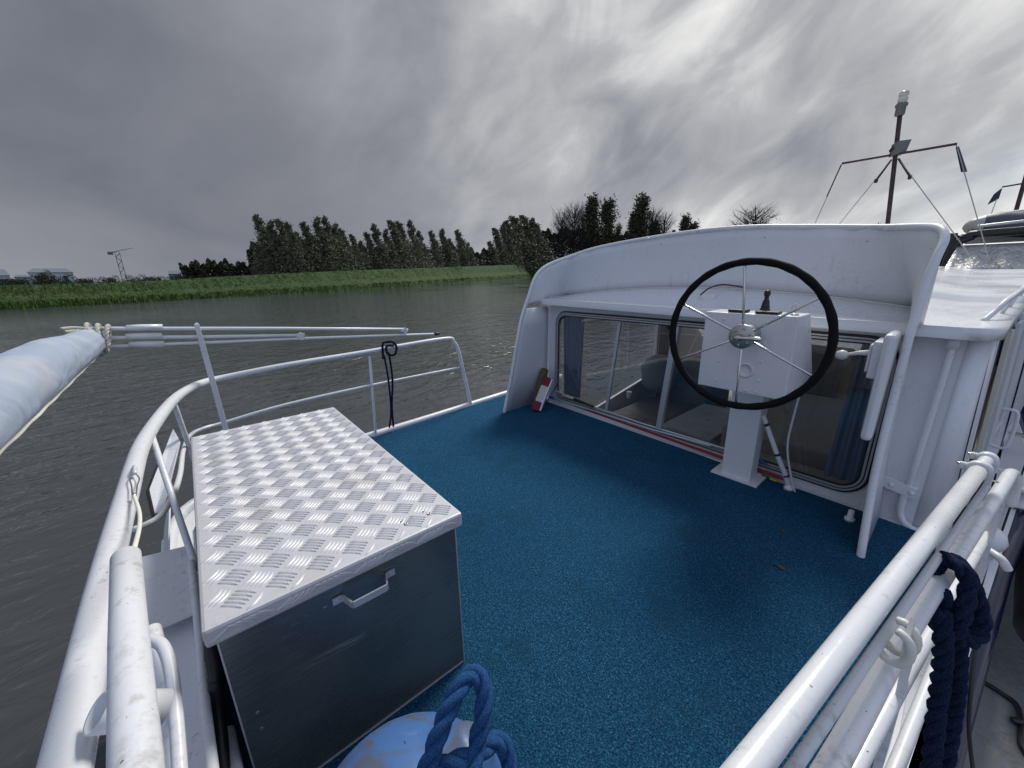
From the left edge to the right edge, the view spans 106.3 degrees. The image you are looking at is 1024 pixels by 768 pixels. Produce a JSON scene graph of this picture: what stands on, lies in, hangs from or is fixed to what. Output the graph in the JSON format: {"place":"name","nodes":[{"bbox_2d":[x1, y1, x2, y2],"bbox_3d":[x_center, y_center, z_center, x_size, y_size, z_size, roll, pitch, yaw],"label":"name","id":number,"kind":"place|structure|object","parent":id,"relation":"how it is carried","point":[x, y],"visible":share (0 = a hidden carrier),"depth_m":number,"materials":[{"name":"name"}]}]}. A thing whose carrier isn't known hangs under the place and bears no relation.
{"place":"outdoors","nodes":[
{"label":"outdoors","id":0,"kind":"place"},
{"bbox_2d":[0,269,10,281],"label":"shed","id":1,"kind":"structure","parent":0,"point":[4,274],"depth_m":143.32,"materials":[{"name":"grey"}]},
{"bbox_2d":[26,268,75,283],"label":"barn","id":2,"kind":"structure","parent":0,"point":[58,272],"depth_m":165.58,"materials":[{"name":"grey"}]},
{"bbox_2d":[0,264,545,309],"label":"river bank","id":3,"kind":"structure","parent":0,"point":[444,271],"depth_m":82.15,"materials":[{"name":"green plant"}]},
{"bbox_2d":[268,217,312,273],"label":"willow tree","id":4,"kind":"object","parent":3,"relation":"on","point":[280,228],"visible":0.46,"depth_m":95.27,"materials":[{"name":"green plant"}]},
{"bbox_2d":[282,222,321,273],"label":"willow tree","id":5,"kind":"object","parent":3,"relation":"on","point":[292,240],"visible":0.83,"depth_m":93.51,"materials":[{"name":"green plant"}]},
{"bbox_2d":[294,231,327,271],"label":"willow tree","id":6,"kind":"object","parent":3,"relation":"on","point":[297,234],"visible":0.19,"depth_m":98.21,"materials":[{"name":"green plant"}]},
{"bbox_2d":[299,221,331,271],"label":"willow tree","id":7,"kind":"object","parent":3,"relation":"on","point":[310,240],"visible":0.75,"depth_m":97.36,"materials":[{"name":"green plant"}]},
{"bbox_2d":[305,216,350,271],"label":"tree","id":8,"kind":"object","parent":3,"relation":"on","point":[321,235],"visible":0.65,"depth_m":100.88,"materials":[{"name":"green plant"}]},
{"bbox_2d":[320,215,356,270],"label":"willow tree","id":9,"kind":"object","parent":3,"relation":"on","point":[328,228],"visible":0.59,"depth_m":104.48,"materials":[{"name":"green plant"}]},
{"bbox_2d":[330,222,364,270],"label":"willow tree","id":10,"kind":"object","parent":3,"relation":"on","point":[344,248],"visible":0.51,"depth_m":107.00,"materials":[{"name":"green plant"}]},
{"bbox_2d":[337,227,365,270],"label":"willow tree","id":11,"kind":"object","parent":3,"relation":"on","point":[343,235],"visible":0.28,"depth_m":111.15,"materials":[{"name":"green plant"}]},
{"bbox_2d":[348,234,370,270],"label":"willow tree","id":12,"kind":"object","parent":3,"relation":"on","point":[352,238],"visible":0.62,"depth_m":114.66,"materials":[{"name":"green plant"}]},
{"bbox_2d":[358,240,375,269],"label":"willow tree","id":13,"kind":"object","parent":3,"relation":"on","point":[363,250],"visible":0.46,"depth_m":118.69,"materials":[{"name":"green plant"}]},
{"bbox_2d":[363,232,391,269],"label":"willow tree","id":14,"kind":"object","parent":3,"relation":"on","point":[370,247],"visible":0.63,"depth_m":121.08,"materials":[{"name":"green plant"}]},
{"bbox_2d":[370,223,405,269],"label":"tree","id":15,"kind":"object","parent":3,"relation":"on","point":[379,243],"visible":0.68,"depth_m":123.79,"materials":[{"name":"green plant"}]},
{"bbox_2d":[381,228,405,269],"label":"willow tree","id":16,"kind":"object","parent":3,"relation":"on","point":[393,255],"visible":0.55,"depth_m":127.31,"materials":[{"name":"green plant"}]},
{"bbox_2d":[386,220,418,274],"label":"tree","id":17,"kind":"object","parent":3,"relation":"on","point":[400,246],"visible":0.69,"depth_m":134.21,"materials":[{"name":"green plant"}]},
{"bbox_2d":[394,220,426,270],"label":"willow tree","id":18,"kind":"object","parent":3,"relation":"on","point":[400,227],"visible":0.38,"depth_m":141.48,"materials":[{"name":"green plant"}]},
{"bbox_2d":[406,219,435,267],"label":"tree","id":19,"kind":"object","parent":3,"relation":"on","point":[415,241],"visible":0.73,"depth_m":150.47,"materials":[{"name":"green plant"}]},
{"bbox_2d":[415,230,441,267],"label":"willow tree","id":20,"kind":"object","parent":3,"relation":"on","point":[419,236],"visible":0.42,"depth_m":158.26,"materials":[{"name":"green plant"}]},
{"bbox_2d":[428,230,447,266],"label":"tree","id":21,"kind":"object","parent":3,"relation":"on","point":[436,255],"visible":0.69,"depth_m":169.88,"materials":[{"name":"green plant"}]},
{"bbox_2d":[434,228,462,272],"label":"tree","id":22,"kind":"object","parent":3,"relation":"on","point":[449,256],"visible":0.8,"depth_m":177.76,"materials":[{"name":"green plant"}]},
{"bbox_2d":[448,238,465,270],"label":"willow tree","id":23,"kind":"object","parent":3,"relation":"on","point":[456,258],"visible":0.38,"depth_m":186.22,"materials":[{"name":"green plant"}]},
{"bbox_2d":[454,229,474,266],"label":"tree","id":24,"kind":"object","parent":3,"relation":"on","point":[463,250],"visible":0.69,"depth_m":205.01,"materials":[{"name":"green plant"}]},
{"bbox_2d":[466,242,479,265],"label":"willow tree","id":25,"kind":"object","parent":3,"relation":"on","point":[472,256],"visible":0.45,"depth_m":227.20,"materials":[{"name":"green plant"}]},
{"bbox_2d":[485,241,501,265],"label":"willow tree","id":26,"kind":"object","parent":3,"relation":"on","point":[495,253],"visible":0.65,"depth_m":293.20,"materials":[{"name":"green plant"}]},
{"bbox_2d":[503,220,527,270],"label":"willow tree","id":27,"kind":"object","parent":3,"relation":"on","point":[511,232],"visible":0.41,"depth_m":342.35,"materials":[{"name":"green plant"}]},
{"bbox_2d":[508,216,548,273],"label":"willow tree","id":28,"kind":"object","parent":3,"relation":"on","point":[514,221],"visible":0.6,"depth_m":364.42,"materials":[{"name":"green plant"}]},
{"bbox_2d":[559,199,588,254],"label":"bare tree","id":29,"kind":"object","parent":3,"relation":"on","point":[574,226],"visible":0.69,"depth_m":409.99,"materials":[{"name":"black plant"}]},
{"bbox_2d":[567,202,594,253],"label":"bare tree","id":30,"kind":"object","parent":3,"relation":"on","point":[585,235],"visible":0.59,"depth_m":409.11,"materials":[{"name":"black plant"}]},
{"bbox_2d":[0,278,861,767],"bbox_3d":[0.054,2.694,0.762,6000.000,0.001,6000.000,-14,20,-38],"label":"river water","id":31,"kind":"structure","parent":0,"point":[64,456],"depth_m":10.08,"materials":[{"name":"grey liquid"}]},
{"bbox_2d":[161,223,1023,767],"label":"motor cruiser","id":32,"kind":"object","parent":31,"relation":"on","point":[631,597],"visible":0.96,"depth_m":2.26,"materials":[{"name":"white paint"}]},
{"bbox_2d":[142,507,243,767],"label":"stern bulwark","id":33,"kind":"object","parent":32,"relation":"attached to","point":[176,638],"visible":0.88,"depth_m":1.14,"materials":[{"name":"white paint"}]},
{"bbox_2d":[203,641,230,767],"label":"black hose","id":34,"kind":"object","parent":33,"relation":"on","point":[212,659],"visible":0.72,"depth_m":1.06,"materials":[{"name":"black rubber"}]},
{"bbox_2d":[36,337,471,767],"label":"deck railing","id":35,"kind":"object","parent":32,"relation":"on","point":[81,689],"visible":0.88,"depth_m":0.97,"materials":[{"name":"white metal"}]},
{"bbox_2d":[82,688,173,736],"bbox_3d":[-0.622,0.533,0.627,0.056,0.102,0.103,14,22,43],"label":"cleat","id":36,"kind":"object","parent":35,"relation":"attached to","point":[95,723],"visible":0.45,"depth_m":0.61,"materials":[{"name":"white paint"}]},
{"bbox_2d":[129,465,141,546],"bbox_3d":[-1.144,0.335,1.160,0.027,0.181,1.017,-16,22,-43],"label":"rope","id":37,"kind":"object","parent":35,"relation":"attached to","point":[139,515],"visible":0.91,"depth_m":1.13,"materials":[{"name":"white fabric"}]},
{"bbox_2d":[106,546,165,767],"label":"stowed pole","id":38,"kind":"object","parent":35,"relation":"on","point":[134,738],"visible":1,"depth_m":0.49,"materials":[{"name":"white paint"}]},
{"bbox_2d":[146,429,179,517],"bbox_3d":[-2.030,0.502,2.238,0.113,0.221,0.898,-11,18,-31],"label":"boarding plank","id":39,"kind":"object","parent":35,"relation":"attached to","point":[156,494],"visible":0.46,"depth_m":2.15,"materials":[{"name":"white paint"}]},
{"bbox_2d":[194,323,228,429],"bbox_3d":[-2.165,-0.040,2.770,0.052,0.793,0.125,-14,20,-38],"label":"pole crutch","id":40,"kind":"object","parent":35,"relation":"attached to","point":[209,370],"visible":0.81,"depth_m":2.73,"materials":[{"name":"white paint"}]},
{"bbox_2d":[0,324,439,454],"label":"folded awning","id":41,"kind":"object","parent":40,"relation":"attached to","point":[38,377],"visible":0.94,"depth_m":1.43,"materials":[{"name":"white fabric"}]},
{"bbox_2d":[60,322,111,357],"bbox_3d":[-2.469,-0.249,2.269,0.117,0.224,0.447,-11,19,-32],"label":"lashing cord","id":42,"kind":"object","parent":41,"relation":"attached to","point":[106,333],"visible":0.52,"depth_m":2.34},
{"bbox_2d":[381,341,397,427],"bbox_3d":[-1.177,0.006,3.788,0.188,0.872,0.050,-14,20,-38],"label":"hanging rope","id":43,"kind":"object","parent":35,"relation":"hanging from","point":[392,380],"visible":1,"depth_m":3.74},
{"bbox_2d":[191,407,464,767],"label":"storage box","id":44,"kind":"object","parent":32,"relation":"on","point":[329,592],"visible":1,"depth_m":1.26,"materials":[{"name":"metal"}]},
{"bbox_2d":[338,664,517,767],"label":"ball fender","id":45,"kind":"object","parent":32,"relation":"on","point":[443,736],"visible":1,"depth_m":0.82,"materials":[{"name":"blue plastic"}]},
{"bbox_2d":[531,368,548,406],"bbox_3d":[0.315,0.045,4.470,0.108,0.448,0.294,14,22,43],"label":"coir broom","id":46,"kind":"object","parent":32,"relation":"on","point":[543,373],"visible":0.67,"depth_m":4.43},
{"bbox_2d":[559,317,659,407],"bbox_3d":[1.479,-0.346,5.548,2.492,1.549,0.016,-15,21,-40],"label":"side window","id":47,"kind":"structure","parent":32,"relation":"in","point":[603,404],"depth_m":5.91,"materials":[{"name":"grey metal"}]},
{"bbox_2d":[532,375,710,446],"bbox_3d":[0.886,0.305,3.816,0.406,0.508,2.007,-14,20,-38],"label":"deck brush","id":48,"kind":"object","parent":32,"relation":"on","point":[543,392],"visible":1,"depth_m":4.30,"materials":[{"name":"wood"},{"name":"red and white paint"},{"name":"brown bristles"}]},
{"bbox_2d":[555,390,767,465],"bbox_3d":[1.219,0.342,3.700,0.064,0.096,2.242,-13,20,-36],"label":"telescopic pole","id":49,"kind":"object","parent":32,"relation":"on","point":[648,425],"visible":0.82,"depth_m":3.70,"materials":[{"name":"grey metal"}]},
{"bbox_2d":[575,406,783,479],"bbox_3d":[1.353,0.473,3.583,0.028,0.043,2.112,-13,20,-36],"label":"mop handle","id":50,"kind":"object","parent":32,"relation":"on","point":[721,457],"visible":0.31,"depth_m":3.36,"materials":[{"name":"red wood"}]},
{"bbox_2d":[555,311,898,491],"bbox_3d":[1.392,-0.044,3.421,0.058,1.054,2.846,-13,20,-36],"label":"window","id":51,"kind":"structure","parent":32,"relation":"in","point":[862,480],"depth_m":3.24,"materials":[{"name":"silver metal"}]},
{"bbox_2d":[682,448,776,481],"bbox_3d":[1.711,0.640,3.095,0.024,0.039,0.750,-13,19,-35],"label":"boat hook","id":52,"kind":"object","parent":32,"relation":"on","point":[770,478],"visible":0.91,"depth_m":2.89,"materials":[{"name":"white paint"}]},
{"bbox_2d":[669,257,838,491],"bbox_3d":[1.530,0.025,2.415,0.829,1.555,0.824,-14,20,-38],"label":"helm station","id":53,"kind":"object","parent":32,"relation":"on","point":[754,361],"visible":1,"depth_m":2.22,"materials":[{"name":"white paint"}]},
{"bbox_2d":[835,338,883,378],"bbox_3d":[1.942,-0.156,2.142,0.190,0.200,0.203,-14,20,-38],"label":"throttle control","id":54,"kind":"object","parent":32,"relation":"attached to","point":[872,353],"visible":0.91,"depth_m":2.05,"materials":[{"name":"white paint"}]},
{"bbox_2d":[815,90,988,260],"bbox_3d":[3.646,-1.812,3.515,0.371,1.635,1.278,-9,18,-27],"label":"signal mast","id":55,"kind":"object","parent":32,"relation":"on","point":[898,148],"visible":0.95,"depth_m":3.53,"materials":[{"name":"metal"}]},
{"bbox_2d":[809,468,1021,767],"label":"deck railing","id":56,"kind":"object","parent":32,"relation":"on","point":[860,734],"visible":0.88,"depth_m":0.80,"materials":[{"name":"white metal"}]},
{"bbox_2d":[719,451,1003,767],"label":"stowed pole","id":57,"kind":"object","parent":56,"relation":"on","point":[772,736],"visible":1,"depth_m":0.57,"materials":[{"name":"metal"}]},
{"bbox_2d":[782,484,990,767],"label":"stowed pole","id":58,"kind":"object","parent":56,"relation":"on","point":[803,753],"visible":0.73,"depth_m":0.61,"materials":[{"name":"white metal"}]},
{"bbox_2d":[879,617,922,670],"bbox_3d":[0.634,0.419,0.626,0.046,0.081,0.043,-11,19,-31],"label":"pole clip","id":59,"kind":"object","parent":56,"relation":"attached to","point":[912,646],"visible":0.92,"depth_m":0.62,"materials":[{"name":"beige plastic"}]},
{"bbox_2d":[919,550,993,767],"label":"mooring rope","id":60,"kind":"object","parent":56,"relation":"attached to","point":[954,638],"visible":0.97,"depth_m":0.81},
{"bbox_2d":[966,649,977,767],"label":"thin line","id":61,"kind":"object","parent":56,"relation":"hanging from","point":[969,704],"visible":0.55,"depth_m":1.12,"materials":[{"name":"black fabric"}]},
{"bbox_2d":[957,320,1023,505],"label":"cabin door","id":62,"kind":"structure","parent":32,"relation":"attached to","point":[1000,384],"depth_m":2.33,"materials":[{"name":"white metal"}]},
{"bbox_2d":[985,525,1008,559],"bbox_3d":[2.536,0.837,2.062,0.160,0.170,0.159,-14,20,-38],"label":"dome vent","id":63,"kind":"object","parent":32,"relation":"on","point":[1000,543],"visible":0.23,"depth_m":1.99,"materials":[{"name":"white paint"}]},
{"bbox_2d":[997,330,1023,425],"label":"side window","id":64,"kind":"structure","parent":32,"relation":"in","point":[1022,335],"depth_m":2.80,"materials":[{"name":"black glass"}]},
{"bbox_2d":[1013,551,1023,641],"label":"black fender","id":65,"kind":"object","parent":32,"relation":"hanging from","point":[1018,613],"visible":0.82,"depth_m":1.89,"materials":[{"name":"black rubber"}]},
{"bbox_2d":[1015,485,1023,509],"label":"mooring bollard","id":66,"kind":"object","parent":32,"relation":"on","point":[1021,503],"visible":0.2,"depth_m":2.44,"materials":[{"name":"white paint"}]},
{"bbox_2d":[941,220,1023,412],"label":"covered boat","id":67,"kind":"object","parent":31,"relation":"on","point":[1006,256],"visible":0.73,"depth_m":5.75,"materials":[{"name":"silver metal"}]},
{"bbox_2d":[962,209,1023,236],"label":"inflatable dinghy","id":68,"kind":"object","parent":67,"relation":"on","point":[997,217],"visible":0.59,"depth_m":5.93,"materials":[{"name":"grey rubber"}]},
{"bbox_2d":[987,176,1023,212],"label":"signal mast","id":69,"kind":"object","parent":67,"relation":"on","point":[995,196],"visible":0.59,"depth_m":6.30,"materials":[{"name":"metal"}]},
{"bbox_2d":[963,573,1023,767],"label":"pontoon","id":70,"kind":"object","parent":31,"relation":"on","point":[994,738],"depth_m":1.81,"materials":[{"name":"grey concrete"}]},
{"bbox_2d":[985,681,1023,753],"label":"pontoon line","id":71,"kind":"object","parent":70,"relation":"on","point":[1019,720],"visible":0.86,"depth_m":1.75,"materials":[{"name":"black fabric"}]},
{"bbox_2d":[0,0,1023,281],"label":"sky","id":72,"kind":"structure","parent":0,"point":[160,129],"materials":[{"name":"grey"}]},
{"bbox_2d":[700,284,742,300],"bbox_3d":[1.691,-0.732,3.076,0.331,0.134,0.122,5,17,19],"label":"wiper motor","id":73,"kind":"object","parent":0,"point":[710,297],"visible":0.84,"depth_m":3.09,"materials":[{"name":"white paint"}]},
{"label":"meadow ground","id":74,"kind":"structure","parent":0,"visible":0},
{"bbox_2d":[0,277,34,285],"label":"scrub bush","id":75,"kind":"object","parent":74,"relation":"on","point":[5,282],"visible":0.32,"depth_m":89.51,"materials":[{"name":"green plant"}]},
{"bbox_2d":[9,274,49,284],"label":"scrub bush","id":76,"kind":"object","parent":74,"relation":"on","point":[38,276],"visible":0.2,"depth_m":91.42,"materials":[{"name":"green plant"}]},
{"bbox_2d":[30,269,55,284],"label":"scrub bush","id":77,"kind":"object","parent":74,"relation":"on","point":[44,274],"visible":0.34,"depth_m":93.67,"materials":[{"name":"green plant"}]},
{"bbox_2d":[47,273,77,283],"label":"scrub bush","id":78,"kind":"object","parent":74,"relation":"on","point":[64,281],"visible":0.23,"depth_m":96.62,"materials":[{"name":"green plant"}]},
{"bbox_2d":[73,277,97,283],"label":"scrub bush","id":79,"kind":"object","parent":74,"relation":"on","point":[82,281],"visible":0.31,"depth_m":111.24,"materials":[{"name":"green plant"}]},
{"bbox_2d":[107,247,133,281],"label":"tower crane","id":80,"kind":"object","parent":74,"relation":"on","point":[109,253],"visible":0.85,"depth_m":204.60,"materials":[{"name":"grey metal"}]},
{"bbox_2d":[123,274,146,281],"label":"scrub bush","id":81,"kind":"object","parent":74,"relation":"on","point":[131,279],"visible":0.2,"depth_m":119.34,"materials":[{"name":"green plant"}]},
{"bbox_2d":[168,270,180,279],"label":"farmhouse","id":82,"kind":"object","parent":74,"relation":"on","point":[171,273],"visible":0.28,"depth_m":183.87,"materials":[{"name":"grey"}]},
{"bbox_2d":[178,258,251,278],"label":"hedgerow","id":83,"kind":"object","parent":74,"relation":"on","point":[196,269],"visible":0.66,"depth_m":105.51,"materials":[{"name":"green plant"}]},
{"bbox_2d":[246,213,278,273],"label":"tree","id":84,"kind":"object","parent":74,"relation":"on","point":[259,227],"visible":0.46,"depth_m":96.65,"materials":[{"name":"green plant"}]},
{"bbox_2d":[249,241,275,274],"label":"willow tree","id":85,"kind":"object","parent":74,"relation":"on","point":[261,266],"visible":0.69,"depth_m":93.67,"materials":[{"name":"green plant"}]},
{"bbox_2d":[263,219,291,273],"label":"willow tree","id":86,"kind":"object","parent":74,"relation":"on","point":[272,235],"visible":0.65,"depth_m":95.69,"materials":[{"name":"green plant"}]},
{"bbox_2d":[246,237,526,274],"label":"undergrowth","id":87,"kind":"object","parent":74,"relation":"on","point":[483,255],"visible":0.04,"depth_m":241.78,"materials":[{"name":"green plant"}]},
{"bbox_2d":[491,228,517,269],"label":"tree","id":88,"kind":"object","parent":74,"relation":"on","point":[499,244],"visible":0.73,"depth_m":306.03,"materials":[{"name":"green plant"}]},
{"bbox_2d":[499,223,526,271],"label":"willow tree","id":89,"kind":"object","parent":74,"relation":"on","point":[506,239],"visible":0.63,"depth_m":324.27,"materials":[{"name":"green plant"}]},
{"bbox_2d":[519,215,547,270],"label":"willow tree","id":90,"kind":"object","parent":74,"relation":"on","point":[528,228],"visible":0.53,"depth_m":375.23,"materials":[{"name":"green plant"}]},
{"bbox_2d":[528,217,551,267],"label":"willow tree","id":91,"kind":"object","parent":74,"relation":"on","point":[532,222],"visible":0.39,"depth_m":382.90,"materials":[{"name":"green plant"}]},
{"bbox_2d":[533,221,556,264],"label":"willow tree","id":92,"kind":"object","parent":74,"relation":"on","point":[548,253],"visible":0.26,"depth_m":389.86,"materials":[{"name":"green plant"}]},
{"bbox_2d":[549,206,575,257],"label":"bare tree","id":93,"kind":"object","parent":74,"relation":"on","point":[562,233],"visible":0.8,"depth_m":410.85,"materials":[{"name":"brown plant"}]},
{"bbox_2d":[581,192,603,249],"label":"poplar tree","id":94,"kind":"object","parent":74,"relation":"on","point":[593,221],"visible":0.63,"depth_m":404.67,"materials":[{"name":"green plant"}]},
{"bbox_2d":[596,193,620,245],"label":"poplar tree","id":95,"kind":"object","parent":74,"relation":"on","point":[608,221],"visible":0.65,"depth_m":401.68,"materials":[{"name":"green plant"}]},
{"bbox_2d":[613,223,624,242],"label":"poplar tree","id":96,"kind":"object","parent":74,"relation":"on","point":[618,233],"visible":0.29,"depth_m":405.50,"materials":[{"name":"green plant"}]},
{"bbox_2d":[623,211,640,239],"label":"poplar tree","id":97,"kind":"object","parent":74,"relation":"on","point":[631,233],"visible":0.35,"depth_m":398.56,"materials":[{"name":"green plant"}]},
{"bbox_2d":[625,191,652,238],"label":"poplar tree","id":98,"kind":"object","parent":74,"relation":"on","point":[643,203],"visible":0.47,"depth_m":393.75,"materials":[{"name":"green plant"}]},
{"bbox_2d":[638,206,668,236],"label":"bare tree","id":99,"kind":"object","parent":74,"relation":"on","point":[652,218],"visible":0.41,"depth_m":391.00,"materials":[{"name":"black plant"}]},
{"bbox_2d":[646,216,662,235],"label":"poplar tree","id":100,"kind":"object","parent":74,"relation":"on","point":[653,227],"visible":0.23,"depth_m":392.66,"materials":[{"name":"green plant"}]},
{"bbox_2d":[651,211,678,234],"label":"bare tree","id":101,"kind":"object","parent":74,"relation":"on","point":[667,225],"visible":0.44,"depth_m":389.31,"materials":[{"name":"grey plant"}]},
{"bbox_2d":[676,212,692,231],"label":"poplar tree","id":102,"kind":"object","parent":74,"relation":"on","point":[684,222],"visible":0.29,"depth_m":382.07,"materials":[{"name":"green plant"}]},
{"bbox_2d":[541,226,946,265],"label":"woodland","id":103,"kind":"object","parent":74,"relation":"on","point":[549,235],"visible":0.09,"depth_m":412.29,"materials":[{"name":"green plant"}]},
{"bbox_2d":[726,202,782,225],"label":"bare tree","id":104,"kind":"object","parent":74,"relation":"on","point":[754,221],"visible":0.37,"depth_m":354.53,"materials":[{"name":"brown plant"}]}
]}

